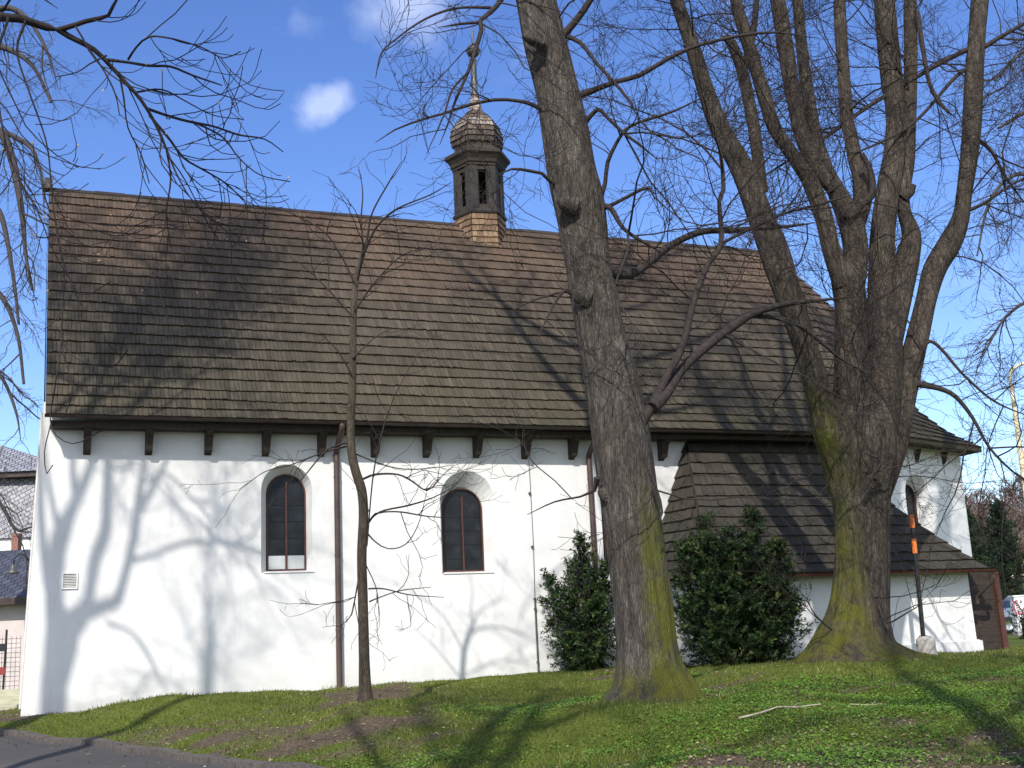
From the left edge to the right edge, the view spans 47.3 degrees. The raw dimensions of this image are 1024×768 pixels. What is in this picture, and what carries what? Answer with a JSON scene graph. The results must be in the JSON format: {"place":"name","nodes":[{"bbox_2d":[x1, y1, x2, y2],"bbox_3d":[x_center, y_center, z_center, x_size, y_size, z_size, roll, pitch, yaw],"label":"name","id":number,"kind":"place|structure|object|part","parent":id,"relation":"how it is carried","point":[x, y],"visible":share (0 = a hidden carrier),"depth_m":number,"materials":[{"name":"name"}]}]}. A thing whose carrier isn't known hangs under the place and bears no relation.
{"place":"outdoors","nodes":[
{"label":"outdoors","id":0,"kind":"place"},
{"bbox_2d":[0,729,316,767],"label":"path","id":1,"kind":"structure","parent":0,"point":[25,751],"depth_m":15.89,"materials":[{"name":"grey asphalt"}]},
{"bbox_2d":[4,736,205,767],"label":"path litter","id":2,"kind":"object","parent":1,"relation":"on","point":[118,757],"visible":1,"depth_m":15.51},
{"bbox_2d":[0,583,1023,767],"bbox_3d":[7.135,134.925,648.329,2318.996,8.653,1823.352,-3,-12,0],"label":"ground","id":3,"kind":"structure","parent":0,"point":[379,722],"depth_m":15.33,"materials":[{"name":"green plant"}]},
{"bbox_2d":[0,689,19,710],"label":"wall","id":4,"kind":"structure","parent":3,"relation":"on","point":[9,698],"depth_m":22.25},
{"bbox_2d":[0,630,20,689],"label":"fence","id":5,"kind":"object","parent":3,"relation":"on","point":[3,647],"visible":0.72,"depth_m":25.39,"materials":[{"name":"metal"}]},
{"bbox_2d":[0,549,29,689],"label":"outbuilding","id":6,"kind":"structure","parent":3,"relation":"on","point":[13,598],"depth_m":33.46,"materials":[{"name":"grey paint"}]},
{"bbox_2d":[0,445,36,550],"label":"slate house","id":7,"kind":"structure","parent":3,"relation":"on","point":[18,469],"depth_m":42.63,"materials":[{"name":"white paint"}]},
{"bbox_2d":[0,0,57,94],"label":"lime tree","id":8,"kind":"object","parent":3,"relation":"on","point":[5,6],"visible":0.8,"depth_m":15.87,"materials":[{"name":"brown plant"}]},
{"bbox_2d":[0,2,117,607],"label":"drooping tree","id":9,"kind":"object","parent":3,"relation":"on","point":[21,209],"visible":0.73,"depth_m":31.27,"materials":[{"name":"brown plant"}]},
{"bbox_2d":[0,0,289,473],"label":"horse chestnut","id":10,"kind":"object","parent":3,"relation":"on","point":[6,18],"visible":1,"depth_m":7.33,"materials":[{"name":"brown plant"}]},
{"bbox_2d":[0,728,327,767],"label":"kerb","id":11,"kind":"structure","parent":3,"relation":"on","point":[176,754],"depth_m":15.70,"materials":[{"name":"concrete"}]},
{"bbox_2d":[186,138,501,702],"bbox_3d":[-2.474,0.296,17.308,4.727,8.644,2.279,-3,-12,0],"label":"young tree","id":12,"kind":"object","parent":3,"relation":"on","point":[365,691],"visible":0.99,"depth_m":17.30,"materials":[{"name":"brown plant"}]},
{"bbox_2d":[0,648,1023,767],"bbox_3d":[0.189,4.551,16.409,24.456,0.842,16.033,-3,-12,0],"label":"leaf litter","id":13,"kind":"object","parent":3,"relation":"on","point":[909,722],"visible":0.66,"depth_m":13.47,"materials":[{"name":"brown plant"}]},
{"bbox_2d":[19,27,1008,715],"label":"church","id":14,"kind":"structure","parent":3,"relation":"on","point":[147,579],"depth_m":23.72,"materials":[{"name":"paint"}]},
{"bbox_2d":[5,553,29,573],"bbox_3d":[-8.701,3.174,20.608,0.430,0.384,0.256,2,-13,-21],"label":"wall lamp","id":15,"kind":"object","parent":14,"relation":"attached to","point":[12,570],"visible":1,"depth_m":20.57,"materials":[{"name":"grey metal"}]},
{"bbox_2d":[264,475,314,572],"bbox_3d":[-4.299,2.662,22.377,0.960,1.897,0.350,2,-13,-21],"label":"window","id":16,"kind":"structure","parent":14,"relation":"in","point":[285,526],"depth_m":22.50,"materials":[{"name":"black glass"}]},
{"bbox_2d":[441,488,493,573],"bbox_3d":[-0.955,2.960,23.643,1.070,1.742,0.350,2,-13,-21],"label":"window","id":17,"kind":"structure","parent":14,"relation":"in","point":[462,533],"depth_m":23.77,"materials":[{"name":"black glass"}]},
{"bbox_2d":[601,511,607,569],"bbox_3d":[2.282,3.088,25.060,0.750,1.762,0.065,2,-13,-21],"label":"window","id":18,"kind":"structure","parent":14,"relation":"in","point":[604,542],"depth_m":24.85,"materials":[{"name":"red paint"}]},
{"bbox_2d":[905,484,918,522],"bbox_3d":[9.714,3.250,28.610,0.670,1.588,0.065,7,-15,-38],"label":"window","id":19,"kind":"structure","parent":14,"relation":"in","point":[910,491],"depth_m":28.81,"materials":[{"name":"black glass"}]},
{"bbox_2d":[537,528,615,672],"bbox_3d":[1.491,4.405,23.528,2.024,3.052,1.622,-3,-12,0],"label":"evergreen shrub","id":20,"kind":"object","parent":3,"relation":"on","point":[588,654],"visible":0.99,"depth_m":23.32,"materials":[{"name":"green plant"}]},
{"bbox_2d":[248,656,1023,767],"bbox_3d":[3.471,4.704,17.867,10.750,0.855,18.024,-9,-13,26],"label":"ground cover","id":21,"kind":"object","parent":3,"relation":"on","point":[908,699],"visible":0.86,"depth_m":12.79,"materials":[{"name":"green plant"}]},
{"bbox_2d":[343,0,1023,702],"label":"lime tree","id":22,"kind":"object","parent":3,"relation":"on","point":[651,666],"visible":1,"depth_m":16.16,"materials":[{"name":"brown plant"}]},
{"bbox_2d":[670,502,819,667],"bbox_3d":[4.259,3.875,22.128,2.809,3.226,2.089,-3,-12,0],"label":"evergreen shrub","id":23,"kind":"object","parent":3,"relation":"on","point":[726,627],"visible":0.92,"depth_m":21.80,"materials":[{"name":"green plant"}]},
{"bbox_2d":[738,702,820,718],"bbox_3d":[2.995,3.627,13.020,1.339,0.101,0.116,7,-15,-39],"label":"stick","id":24,"kind":"object","parent":3,"relation":"on","point":[753,714],"visible":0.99,"depth_m":12.97,"materials":[{"name":"brown wood"}]},
{"bbox_2d":[572,0,1023,663],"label":"lime tree","id":25,"kind":"object","parent":3,"relation":"on","point":[856,624],"visible":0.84,"depth_m":20.55,"materials":[{"name":"brown plant"}]},
{"bbox_2d":[916,635,937,654],"bbox_3d":[7.910,5.010,22.273,0.441,0.454,0.322,-3,-12,0],"label":"concrete stub","id":26,"kind":"object","parent":3,"relation":"on","point":[926,644],"visible":0.77,"depth_m":22.16,"materials":[{"name":"concrete"}]},
{"bbox_2d":[909,514,925,635],"bbox_3d":[7.823,3.830,22.522,0.141,2.628,0.091,-3,-12,0],"label":"marker pole","id":27,"kind":"object","parent":26,"relation":"on","point":[917,577],"visible":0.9,"depth_m":22.52,"materials":[{"name":"black metal"}]},
{"bbox_2d":[934,20,1023,398],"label":"drooping tree","id":28,"kind":"object","parent":3,"relation":"on","point":[1003,320],"visible":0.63,"depth_m":43.18,"materials":[{"name":"brown plant"}]},
{"bbox_2d":[966,505,1019,599],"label":"yew","id":29,"kind":"object","parent":3,"relation":"on","point":[975,554],"visible":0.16,"depth_m":53.89,"materials":[{"name":"green plant"}]},
{"bbox_2d":[964,473,1023,589],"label":"bare wood","id":30,"kind":"object","parent":3,"relation":"on","point":[1019,505],"visible":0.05,"depth_m":97.80,"materials":[{"name":"brown wood"}]},
{"bbox_2d":[974,498,1023,598],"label":"yew","id":31,"kind":"object","parent":3,"relation":"on","point":[1009,543],"visible":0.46,"depth_m":56.16,"materials":[{"name":"green plant"}]},
{"bbox_2d":[984,548,1023,596],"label":"yew","id":32,"kind":"object","parent":3,"relation":"on","point":[1006,575],"visible":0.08,"depth_m":57.58,"materials":[{"name":"green plant"}]},
{"bbox_2d":[1002,594,1023,632],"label":"parked car","id":33,"kind":"object","parent":3,"relation":"on","point":[1009,624],"visible":0.23,"depth_m":45.56,"materials":[{"name":"paint"}]},
{"bbox_2d":[1005,600,1023,638],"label":"flowering shrub","id":34,"kind":"object","parent":3,"relation":"on","point":[1021,620],"visible":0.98,"depth_m":37.09,"materials":[{"name":"pink plant"}]},
{"bbox_2d":[1008,595,1023,635],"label":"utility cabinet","id":35,"kind":"object","parent":3,"relation":"on","point":[1018,598],"visible":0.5,"depth_m":41.92,"materials":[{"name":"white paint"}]},
{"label":"door","id":36,"kind":"part","parent":35,"relation":"part of","materials":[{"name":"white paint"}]},
{"bbox_2d":[1009,362,1023,496],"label":"street lamp","id":37,"kind":"object","parent":3,"relation":"on","point":[1021,461],"visible":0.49,"depth_m":45.37,"materials":[{"name":"beige metal"}]},
{"bbox_2d":[0,0,1023,575],"label":"sky","id":38,"kind":"structure","parent":0,"point":[323,54],"materials":[{"name":"blue"}]}
]}

